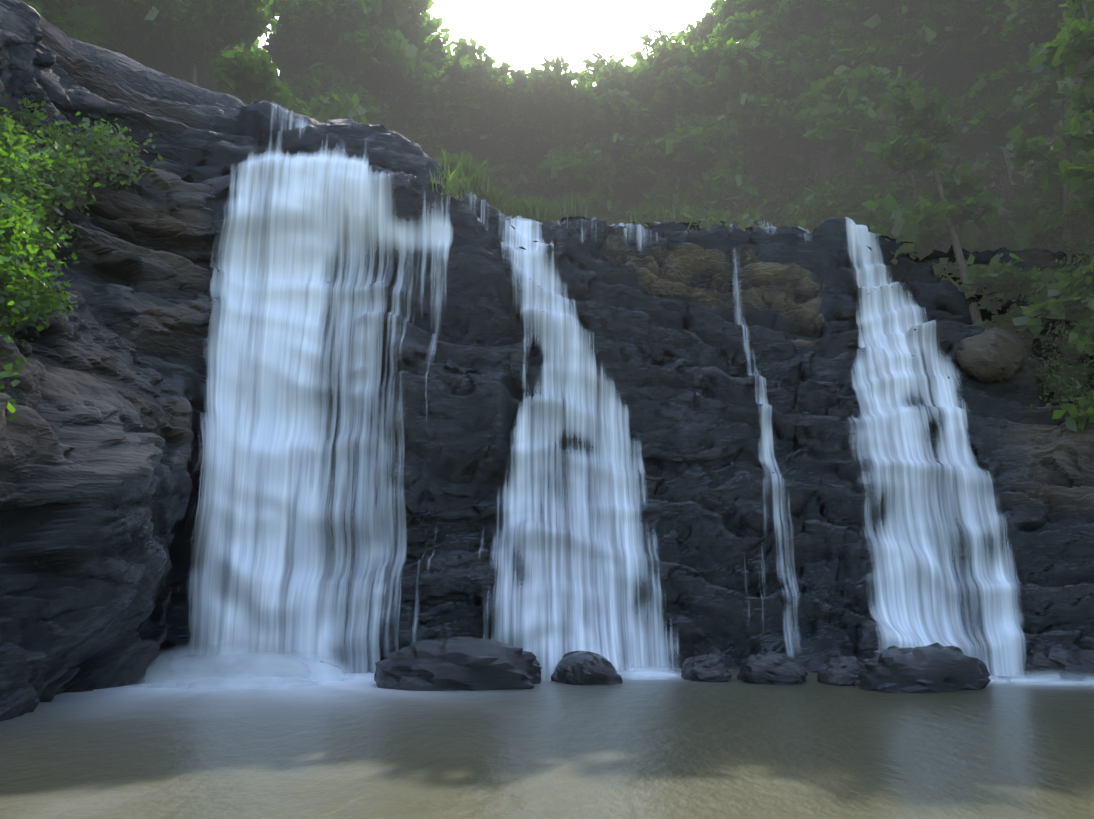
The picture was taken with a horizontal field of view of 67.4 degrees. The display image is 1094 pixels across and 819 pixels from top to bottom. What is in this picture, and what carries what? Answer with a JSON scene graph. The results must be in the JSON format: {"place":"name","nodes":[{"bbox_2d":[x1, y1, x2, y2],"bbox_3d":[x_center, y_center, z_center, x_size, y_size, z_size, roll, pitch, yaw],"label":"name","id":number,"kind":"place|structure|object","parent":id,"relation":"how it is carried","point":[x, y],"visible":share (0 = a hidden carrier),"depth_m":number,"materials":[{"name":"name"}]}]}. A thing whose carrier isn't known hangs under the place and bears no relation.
{"place":"outdoors","nodes":[
{"label":"outdoors","id":0,"kind":"place"},
{"bbox_2d":[258,0,714,86],"label":"sky","id":1,"kind":"structure","parent":0,"point":[522,33],"materials":[{"name":"white"}]},
{"bbox_2d":[0,667,1093,818],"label":"pool water","id":2,"kind":"structure","parent":0,"point":[355,745],"depth_m":17.53,"materials":[{"name":"liquid"}]},
{"bbox_2d":[374,636,541,690],"bbox_3d":[-3.156,9.642,29.363,6.026,3.043,3.904,-5,-12,-2],"label":"pool boulder","id":3,"kind":"object","parent":2,"relation":"in","point":[467,663],"visible":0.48,"depth_m":28.02,"materials":[{"name":"stone"}]},
{"bbox_2d":[551,651,622,684],"bbox_3d":[1.473,9.999,30.503,2.672,1.892,3.047,17,-10,-12],"label":"pool boulder","id":4,"kind":"object","parent":2,"relation":"in","point":[581,668],"visible":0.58,"depth_m":29.54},
{"bbox_2d":[127,639,1093,688],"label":"waterfall mist","id":5,"kind":"structure","parent":2,"relation":"on","point":[268,673],"depth_m":29.57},
{"bbox_2d":[681,653,732,681],"bbox_3d":[5.916,9.944,30.930,2.153,1.293,1.856,-22,17,46],"label":"pool boulder","id":6,"kind":"object","parent":2,"relation":"in","point":[713,667],"visible":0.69,"depth_m":30.42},
{"bbox_2d":[737,652,807,684],"bbox_3d":[8.288,9.948,30.331,2.605,1.762,2.464,1,-31,25],"label":"pool boulder","id":7,"kind":"object","parent":2,"relation":"in","point":[769,668],"visible":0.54,"depth_m":29.51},
{"bbox_2d":[817,656,862,685],"bbox_3d":[10.751,9.833,30.003,2.023,1.490,2.251,-35,-21,-1],"label":"pool boulder","id":8,"kind":"object","parent":2,"relation":"in","point":[841,671],"visible":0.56,"depth_m":29.48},
{"bbox_2d":[853,642,990,692],"bbox_3d":[13.205,9.643,29.020,5.712,2.381,3.650,12,-44,-25],"label":"pool boulder","id":9,"kind":"object","parent":2,"relation":"in","point":[937,667],"visible":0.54,"depth_m":27.61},
{"bbox_2d":[805,158,1084,252],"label":"terrain ground","id":10,"kind":"structure","parent":0,"point":[1030,179],"depth_m":56.56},
{"bbox_2d":[62,5,134,59],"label":"forest tree","id":11,"kind":"object","parent":10,"relation":"on","point":[98,29],"visible":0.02,"depth_m":50.37,"materials":[{"name":"green plant"}]},
{"bbox_2d":[22,0,228,80],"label":"forest tree","id":12,"kind":"object","parent":10,"relation":"on","point":[155,12],"visible":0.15,"depth_m":50.01,"materials":[{"name":"green plant"}]},
{"bbox_2d":[109,0,297,113],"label":"forest tree","id":13,"kind":"object","parent":10,"relation":"on","point":[254,78],"visible":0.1,"depth_m":51.33,"materials":[{"name":"green plant"}]},
{"bbox_2d":[180,52,226,83],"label":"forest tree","id":14,"kind":"object","parent":10,"relation":"on","point":[182,77],"visible":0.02,"depth_m":58.62,"materials":[{"name":"green plant"}]},
{"bbox_2d":[186,47,228,93],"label":"forest tree","id":15,"kind":"object","parent":10,"relation":"on","point":[211,85],"depth_m":58.81,"materials":[{"name":"green plant"}]},
{"bbox_2d":[226,38,281,79],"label":"forest tree","id":16,"kind":"object","parent":10,"relation":"on","point":[247,45],"depth_m":65.85,"materials":[{"name":"green plant"}]},
{"bbox_2d":[248,38,270,63],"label":"forest tree","id":17,"kind":"object","parent":10,"relation":"on","point":[255,49],"depth_m":74.93,"materials":[{"name":"green plant"}]},
{"bbox_2d":[229,89,372,124],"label":"forest tree","id":18,"kind":"object","parent":10,"relation":"on","point":[350,110],"visible":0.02,"depth_m":54.25,"materials":[{"name":"green plant"}]},
{"bbox_2d":[262,0,421,133],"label":"forest tree","id":19,"kind":"object","parent":10,"relation":"on","point":[300,41],"visible":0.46,"depth_m":62.77,"materials":[{"name":"green plant"}]},
{"bbox_2d":[263,0,468,115],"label":"forest tree","id":20,"kind":"object","parent":10,"relation":"on","point":[397,33],"visible":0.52,"depth_m":63.35,"materials":[{"name":"green plant"}]},
{"bbox_2d":[444,40,469,60],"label":"forest tree","id":21,"kind":"object","parent":10,"relation":"on","point":[452,42],"depth_m":75.50,"materials":[{"name":"green plant"}]},
{"bbox_2d":[384,37,540,212],"bbox_3d":[-6.822,-18.266,65.246,14.219,19.093,12.708,1,-14,-10],"label":"forest tree","id":22,"kind":"object","parent":10,"relation":"on","point":[453,104],"visible":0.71,"depth_m":63.51,"materials":[{"name":"green plant"}]},
{"bbox_2d":[481,54,606,215],"bbox_3d":[-0.141,-17.119,63.348,11.990,18.014,13.415,7,-11,-38],"label":"forest tree","id":23,"kind":"object","parent":10,"relation":"on","point":[515,122],"visible":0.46,"depth_m":60.97,"materials":[{"name":"green plant"}]},
{"bbox_2d":[0,0,1093,721],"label":"cliff rock","id":24,"kind":"object","parent":10,"relation":"on","point":[102,446],"visible":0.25,"depth_m":36.87,"materials":[{"name":"stone"}]},
{"bbox_2d":[0,316,23,405],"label":"rock shrub","id":25,"kind":"object","parent":24,"relation":"on","point":[8,339],"visible":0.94,"depth_m":21.54,"materials":[{"name":"green plant"}]},
{"bbox_2d":[0,117,26,153],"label":"rock shrub","id":26,"kind":"object","parent":24,"relation":"on","point":[10,128],"visible":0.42,"depth_m":27.66,"materials":[{"name":"green plant"}]},
{"bbox_2d":[0,357,27,421],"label":"rock shrub","id":27,"kind":"object","parent":24,"relation":"on","point":[10,407],"visible":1,"depth_m":19.22,"materials":[{"name":"green plant"}]},
{"bbox_2d":[0,118,37,201],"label":"rock shrub","id":28,"kind":"object","parent":24,"relation":"on","point":[20,130],"visible":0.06,"depth_m":28.27,"materials":[{"name":"green plant"}]},
{"bbox_2d":[0,107,39,151],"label":"rock shrub","id":29,"kind":"object","parent":24,"relation":"on","point":[14,128],"visible":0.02,"depth_m":29.22,"materials":[{"name":"green plant"}]},
{"bbox_2d":[0,186,43,229],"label":"rock shrub","id":30,"kind":"object","parent":24,"relation":"on","point":[14,193],"visible":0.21,"depth_m":25.64,"materials":[{"name":"green plant"}]},
{"bbox_2d":[0,145,43,172],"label":"shrub","id":31,"kind":"object","parent":24,"relation":"on","point":[15,148],"visible":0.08,"depth_m":27.98,"materials":[{"name":"green plant"}]},
{"bbox_2d":[0,132,44,214],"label":"rock shrub","id":32,"kind":"object","parent":24,"relation":"on","point":[6,134],"visible":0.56,"depth_m":26.37,"materials":[{"name":"green plant"}]},
{"bbox_2d":[0,281,45,346],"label":"rock shrub","id":33,"kind":"object","parent":24,"relation":"on","point":[8,330],"visible":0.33,"depth_m":24.65,"materials":[{"name":"green plant"}]},
{"bbox_2d":[0,214,48,330],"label":"rock shrub","id":34,"kind":"object","parent":24,"relation":"on","point":[37,287],"visible":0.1,"depth_m":24.23,"materials":[{"name":"green plant"}]},
{"bbox_2d":[0,109,51,181],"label":"rock shrub","id":35,"kind":"object","parent":24,"relation":"on","point":[17,135],"visible":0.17,"depth_m":28.99,"materials":[{"name":"green plant"}]},
{"bbox_2d":[0,204,51,264],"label":"rock shrub","id":36,"kind":"object","parent":24,"relation":"on","point":[21,224],"visible":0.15,"depth_m":24.10,"materials":[{"name":"green plant"}]},
{"bbox_2d":[0,141,65,218],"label":"rock shrub","id":37,"kind":"object","parent":24,"relation":"on","point":[22,165],"visible":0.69,"depth_m":26.88,"materials":[{"name":"green plant"}]},
{"bbox_2d":[0,212,65,321],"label":"rock shrub","id":38,"kind":"object","parent":24,"relation":"on","point":[19,253],"visible":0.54,"depth_m":23.06,"materials":[{"name":"green plant"}]},
{"bbox_2d":[0,235,69,329],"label":"rock shrub","id":39,"kind":"object","parent":24,"relation":"on","point":[17,306],"visible":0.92,"depth_m":22.89,"materials":[{"name":"green plant"}]},
{"bbox_2d":[5,253,66,342],"bbox_3d":[-16.403,-3.411,25.215,3.479,2.328,3.484,-10,-51,5],"label":"rock shrub","id":40,"kind":"object","parent":24,"relation":"on","point":[30,310],"visible":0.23,"depth_m":25.09,"materials":[{"name":"green plant"}]},
{"bbox_2d":[0,93,77,155],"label":"rock shrub","id":41,"kind":"object","parent":24,"relation":"on","point":[30,116],"visible":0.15,"depth_m":31.75,"materials":[{"name":"green plant"}]},
{"bbox_2d":[0,186,79,287],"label":"rock shrub","id":42,"kind":"object","parent":24,"relation":"on","point":[34,226],"visible":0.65,"depth_m":24.12,"materials":[{"name":"green plant"}]},
{"bbox_2d":[10,258,77,322],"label":"rock shrub","id":43,"kind":"object","parent":24,"relation":"on","point":[57,308],"visible":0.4,"depth_m":26.12,"materials":[{"name":"green plant"}]},
{"bbox_2d":[24,183,65,233],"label":"rock shrub","id":44,"kind":"object","parent":24,"relation":"on","point":[49,210],"visible":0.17,"depth_m":30.14,"materials":[{"name":"green plant"}]},
{"bbox_2d":[0,129,99,212],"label":"rock shrub","id":45,"kind":"object","parent":24,"relation":"on","point":[52,155],"visible":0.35,"depth_m":29.38,"materials":[{"name":"green plant"}]},
{"bbox_2d":[24,205,81,263],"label":"rock shrub","id":46,"kind":"object","parent":24,"relation":"on","point":[56,233],"visible":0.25,"depth_m":29.61,"materials":[{"name":"green plant"}]},
{"bbox_2d":[35,182,74,220],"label":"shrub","id":47,"kind":"object","parent":24,"relation":"on","point":[55,189],"visible":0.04,"depth_m":31.12,"materials":[{"name":"green plant"}]},
{"bbox_2d":[24,137,101,207],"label":"rock shrub","id":48,"kind":"object","parent":24,"relation":"on","point":[79,166],"visible":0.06,"depth_m":30.65,"materials":[{"name":"green plant"}]},
{"bbox_2d":[49,136,101,218],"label":"rock shrub","id":49,"kind":"object","parent":24,"relation":"on","point":[82,198],"visible":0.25,"depth_m":32.79,"materials":[{"name":"green plant"}]},
{"bbox_2d":[40,121,113,203],"bbox_3d":[-18.777,-9.931,32.748,3.218,2.153,3.222,-8,-53,40],"label":"rock shrub","id":50,"kind":"object","parent":24,"relation":"on","point":[64,137],"visible":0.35,"depth_m":32.25,"materials":[{"name":"green plant"}]},
{"bbox_2d":[37,111,164,193],"bbox_3d":[-18.089,-10.414,33.347,4.856,3.249,4.863,2,29,-48],"label":"rock shrub","id":51,"kind":"object","parent":24,"relation":"on","point":[102,135],"visible":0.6,"depth_m":33.48,"materials":[{"name":"green plant"}]},
{"bbox_2d":[87,142,138,197],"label":"rock shrub","id":52,"kind":"object","parent":24,"relation":"on","point":[118,179],"visible":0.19,"depth_m":34.58,"materials":[{"name":"green plant"}]},
{"bbox_2d":[430,144,710,226],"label":"grass tussocks","id":53,"kind":"object","parent":24,"relation":"on","point":[468,178],"depth_m":49.26,"materials":[{"name":"green plant"}]},
{"bbox_2d":[174,96,1026,681],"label":"waterfall sheets","id":54,"kind":"object","parent":24,"relation":"on","point":[262,464],"visible":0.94,"depth_m":35.61,"materials":[{"name":"liquid"}]},
{"bbox_2d":[797,156,917,229],"bbox_3d":[21.601,-12.973,56.590,7.922,6.622,7.807,-5,-13,21],"label":"understory shrub","id":55,"kind":"object","parent":24,"relation":"on","point":[868,173],"visible":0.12,"depth_m":54.76,"materials":[{"name":"green plant"}]},
{"bbox_2d":[956,327,1027,382],"bbox_3d":[22.303,-2.774,41.181,3.426,2.928,2.815,9,-12,1],"label":"bank boulder","id":56,"kind":"object","parent":24,"relation":"on","point":[991,354],"visible":0.98,"depth_m":40.24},
{"bbox_2d":[1009,259,1083,325],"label":"rock shrub","id":57,"kind":"object","parent":24,"relation":"on","point":[1044,296],"visible":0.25,"depth_m":43.28,"materials":[{"name":"green plant"}]},
{"bbox_2d":[1030,389,1073,406],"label":"rock shrub","id":58,"kind":"object","parent":24,"relation":"on","point":[1055,396],"visible":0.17,"depth_m":40.03,"materials":[{"name":"green plant"}]},
{"bbox_2d":[1026,358,1086,398],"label":"rock shrub","id":59,"kind":"object","parent":24,"relation":"on","point":[1050,381],"visible":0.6,"depth_m":39.93,"materials":[{"name":"green plant"}]},
{"bbox_2d":[1022,644,1093,680],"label":"bank boulder","id":60,"kind":"object","parent":24,"relation":"on","point":[1077,659],"visible":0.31,"depth_m":30.82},
{"bbox_2d":[1045,333,1085,357],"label":"rock shrub","id":61,"kind":"object","parent":24,"relation":"on","point":[1065,350],"visible":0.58,"depth_m":41.57,"materials":[{"name":"green plant"}]},
{"bbox_2d":[1038,362,1093,409],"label":"rock shrub","id":62,"kind":"object","parent":24,"relation":"on","point":[1065,380],"visible":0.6,"depth_m":39.06,"materials":[{"name":"green plant"}]},
{"bbox_2d":[1041,349,1093,379],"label":"rock shrub","id":63,"kind":"object","parent":24,"relation":"on","point":[1061,366],"visible":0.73,"depth_m":39.69,"materials":[{"name":"green plant"}]},
{"bbox_2d":[1042,311,1093,342],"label":"rock shrub","id":64,"kind":"object","parent":24,"relation":"on","point":[1056,330],"visible":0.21,"depth_m":42.55,"materials":[{"name":"green plant"}]},
{"bbox_2d":[1048,234,1093,258],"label":"rock shrub","id":65,"kind":"object","parent":24,"relation":"on","point":[1078,247],"visible":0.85,"depth_m":45.51,"materials":[{"name":"green plant"}]},
{"bbox_2d":[1052,319,1092,339],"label":"rock shrub","id":66,"kind":"object","parent":24,"relation":"on","point":[1082,331],"visible":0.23,"depth_m":42.23,"materials":[{"name":"green plant"}]},
{"bbox_2d":[1054,357,1090,399],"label":"rock shrub","id":67,"kind":"object","parent":24,"relation":"on","point":[1088,359],"visible":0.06,"depth_m":39.74,"materials":[{"name":"green plant"}]},
{"bbox_2d":[1059,250,1089,279],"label":"rock shrub","id":68,"kind":"object","parent":24,"relation":"on","point":[1079,259],"visible":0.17,"depth_m":44.52,"materials":[{"name":"green plant"}]},
{"bbox_2d":[1071,243,1093,270],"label":"rock shrub","id":69,"kind":"object","parent":24,"relation":"on","point":[1091,251],"visible":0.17,"depth_m":44.92,"materials":[{"name":"green plant"}]},
{"bbox_2d":[522,66,663,224],"bbox_3d":[2.745,-16.410,61.494,11.083,16.651,12.400,3,-13,1],"label":"forest tree","id":70,"kind":"object","parent":10,"relation":"on","point":[620,120],"visible":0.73,"depth_m":58.21,"materials":[{"name":"green plant"}]},
{"bbox_2d":[608,205,667,226],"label":"understory shrub","id":71,"kind":"object","parent":10,"relation":"on","point":[625,222],"visible":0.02,"depth_m":54.76,"materials":[{"name":"green plant"}]},
{"bbox_2d":[572,50,727,223],"bbox_3d":[8.036,-18.020,64.143,12.681,19.052,14.189,-1,-8,9],"label":"forest tree","id":72,"kind":"object","parent":10,"relation":"on","point":[671,92],"visible":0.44,"depth_m":59.84,"materials":[{"name":"green plant"}]},
{"bbox_2d":[629,23,800,218],"bbox_3d":[12.552,-18.673,63.745,13.714,20.604,15.344,1,-14,12],"label":"forest tree","id":73,"kind":"object","parent":10,"relation":"on","point":[715,157],"visible":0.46,"depth_m":59.13,"materials":[{"name":"green plant"}]},
{"bbox_2d":[682,201,761,230],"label":"understory shrub","id":74,"kind":"object","parent":10,"relation":"on","point":[716,217],"visible":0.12,"depth_m":54.61,"materials":[{"name":"green plant"}]},
{"bbox_2d":[687,185,775,227],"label":"understory shrub","id":75,"kind":"object","parent":10,"relation":"on","point":[747,189],"depth_m":59.18,"materials":[{"name":"green plant"}]},
{"bbox_2d":[642,9,826,220],"bbox_3d":[13.672,-19.559,65.210,16.242,21.810,14.517,-3,-10,24],"label":"forest tree","id":76,"kind":"object","parent":10,"relation":"on","point":[788,155],"visible":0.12,"depth_m":62.20,"materials":[{"name":"green plant"}]},
{"bbox_2d":[728,209,768,231],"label":"understory shrub","id":77,"kind":"object","parent":10,"relation":"on","point":[751,222],"visible":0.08,"depth_m":54.46,"materials":[{"name":"green plant"}]},
{"bbox_2d":[677,0,837,221],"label":"forest tree","id":78,"kind":"object","parent":10,"relation":"on","point":[705,26],"depth_m":74.58,"materials":[{"name":"green plant"}]},
{"bbox_2d":[712,0,827,155],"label":"forest tree","id":79,"kind":"object","parent":10,"relation":"on","point":[796,18],"visible":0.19,"depth_m":62.92,"materials":[{"name":"green plant"}]},
{"bbox_2d":[740,170,819,229],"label":"understory shrub","id":80,"kind":"object","parent":10,"relation":"on","point":[777,212],"visible":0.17,"depth_m":59.65,"materials":[{"name":"green plant"}]},
{"bbox_2d":[799,219,812,233],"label":"understory shrub","id":81,"kind":"object","parent":10,"relation":"on","point":[802,223],"depth_m":52.65,"materials":[{"name":"green plant"}]},
{"bbox_2d":[785,176,866,230],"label":"understory shrub","id":82,"kind":"object","parent":10,"relation":"on","point":[820,214],"visible":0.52,"depth_m":54.35,"materials":[{"name":"green plant"}]},
{"bbox_2d":[738,0,1013,200],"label":"forest tree","id":83,"kind":"object","parent":10,"relation":"on","point":[823,66],"visible":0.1,"depth_m":58.75,"materials":[{"name":"green plant"}]},
{"bbox_2d":[858,168,936,197],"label":"understory shrub","id":84,"kind":"object","parent":10,"relation":"on","point":[868,181],"depth_m":59.36,"materials":[{"name":"green plant"}]},
{"bbox_2d":[782,0,1017,218],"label":"forest tree","id":85,"kind":"object","parent":10,"relation":"on","point":[841,109],"visible":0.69,"depth_m":56.92,"materials":[{"name":"green plant"}]},
{"bbox_2d":[833,109,977,188],"bbox_3d":[27.526,-17.420,62.494,10.486,8.766,10.335,2,-12,-11],"label":"understory shrub","id":86,"kind":"object","parent":10,"relation":"on","point":[888,175],"visible":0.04,"depth_m":62.17,"materials":[{"name":"green plant"}]},
{"bbox_2d":[867,117,946,238],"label":"tall tree","id":87,"kind":"object","parent":10,"relation":"on","point":[905,185],"visible":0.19,"depth_m":53.18,"materials":[{"name":"green plant"}]},
{"bbox_2d":[828,59,988,184],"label":"forest tree","id":88,"kind":"object","parent":10,"relation":"on","point":[949,84],"visible":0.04,"depth_m":60.43,"materials":[{"name":"green plant"}]},
{"bbox_2d":[853,156,995,252],"bbox_3d":[22.247,-10.426,51.127,10.324,8.756,10.475,-3,-12,13],"label":"understory shrub","id":89,"kind":"object","parent":10,"relation":"on","point":[871,218],"visible":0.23,"depth_m":49.18,"materials":[{"name":"green plant"}]},
{"bbox_2d":[861,66,1055,385],"bbox_3d":[22.565,-6.072,44.380,7.737,28.763,9.117,1,-12,-6],"label":"tall tree","id":90,"kind":"object","parent":10,"relation":"on","point":[912,149],"visible":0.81,"depth_m":45.90,"materials":[{"name":"green plant"}]},
{"bbox_2d":[926,151,1016,224],"bbox_3d":[29.475,-14.345,57.581,8.261,5.441,8.140,-5,-13,21],"label":"understory shrub","id":91,"kind":"object","parent":10,"relation":"on","point":[994,166],"visible":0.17,"depth_m":56.02,"materials":[{"name":"green plant"}]},
{"bbox_2d":[893,4,1086,217],"bbox_3d":[31.094,-25.500,59.718,15.871,27.823,19.212,-2,-12,9],"label":"forest tree","id":92,"kind":"object","parent":10,"relation":"on","point":[972,66],"visible":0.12,"depth_m":57.42,"materials":[{"name":"green plant"}]},
{"bbox_2d":[957,198,1024,251],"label":"understory shrub","id":93,"kind":"object","parent":10,"relation":"on","point":[991,242],"visible":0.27,"depth_m":51.08,"materials":[{"name":"green plant"}]},
{"bbox_2d":[976,148,1015,183],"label":"forest tree","id":94,"kind":"object","parent":10,"relation":"on","point":[1008,154],"depth_m":81.66,"materials":[{"name":"green plant"}]},
{"bbox_2d":[983,120,1062,189],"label":"forest tree","id":95,"kind":"object","parent":10,"relation":"on","point":[1060,123],"depth_m":85.84,"materials":[{"name":"green plant"}]},
{"bbox_2d":[966,0,1084,150],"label":"forest tree","id":96,"kind":"object","parent":10,"relation":"on","point":[1023,26],"visible":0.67,"depth_m":52.58,"materials":[{"name":"green plant"}]},
{"bbox_2d":[979,140,1085,205],"bbox_3d":[35.128,-14.569,55.898,10.293,6.098,8.697,-7,-14,29],"label":"understory shrub","id":97,"kind":"object","parent":10,"relation":"on","point":[1017,178],"visible":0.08,"depth_m":55.57,"materials":[{"name":"green plant"}]},
{"bbox_2d":[977,179,1093,249],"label":"understory shrub","id":98,"kind":"object","parent":10,"relation":"on","point":[1024,201],"visible":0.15,"depth_m":49.98,"materials":[{"name":"green plant"}]},
{"bbox_2d":[1009,81,1061,149],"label":"forest tree","id":99,"kind":"object","parent":10,"relation":"on","point":[1054,135],"depth_m":70.97,"materials":[{"name":"green plant"}]},
{"bbox_2d":[1032,82,1046,174],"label":"forest tree","id":100,"kind":"object","parent":10,"relation":"on","point":[1036,162],"depth_m":67.27,"materials":[{"name":"green plant"}]},
{"bbox_2d":[999,0,1093,263],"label":"tall tree","id":101,"kind":"object","parent":10,"relation":"on","point":[1054,89],"visible":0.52,"depth_m":46.66,"materials":[{"name":"green plant"}]},
{"bbox_2d":[1012,0,1093,431],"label":"tall tree","id":102,"kind":"object","parent":10,"relation":"on","point":[1067,294],"visible":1,"depth_m":38.50,"materials":[{"name":"green plant"}]},
{"bbox_2d":[1072,73,1087,88],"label":"forest tree","id":103,"kind":"object","parent":10,"relation":"on","point":[1078,79],"visible":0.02,"depth_m":60.13,"materials":[{"name":"green plant"}]},
{"bbox_2d":[1077,139,1093,260],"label":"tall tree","id":104,"kind":"object","parent":10,"relation":"on","point":[1081,159],"visible":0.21,"depth_m":44.51,"materials":[{"name":"green plant"}]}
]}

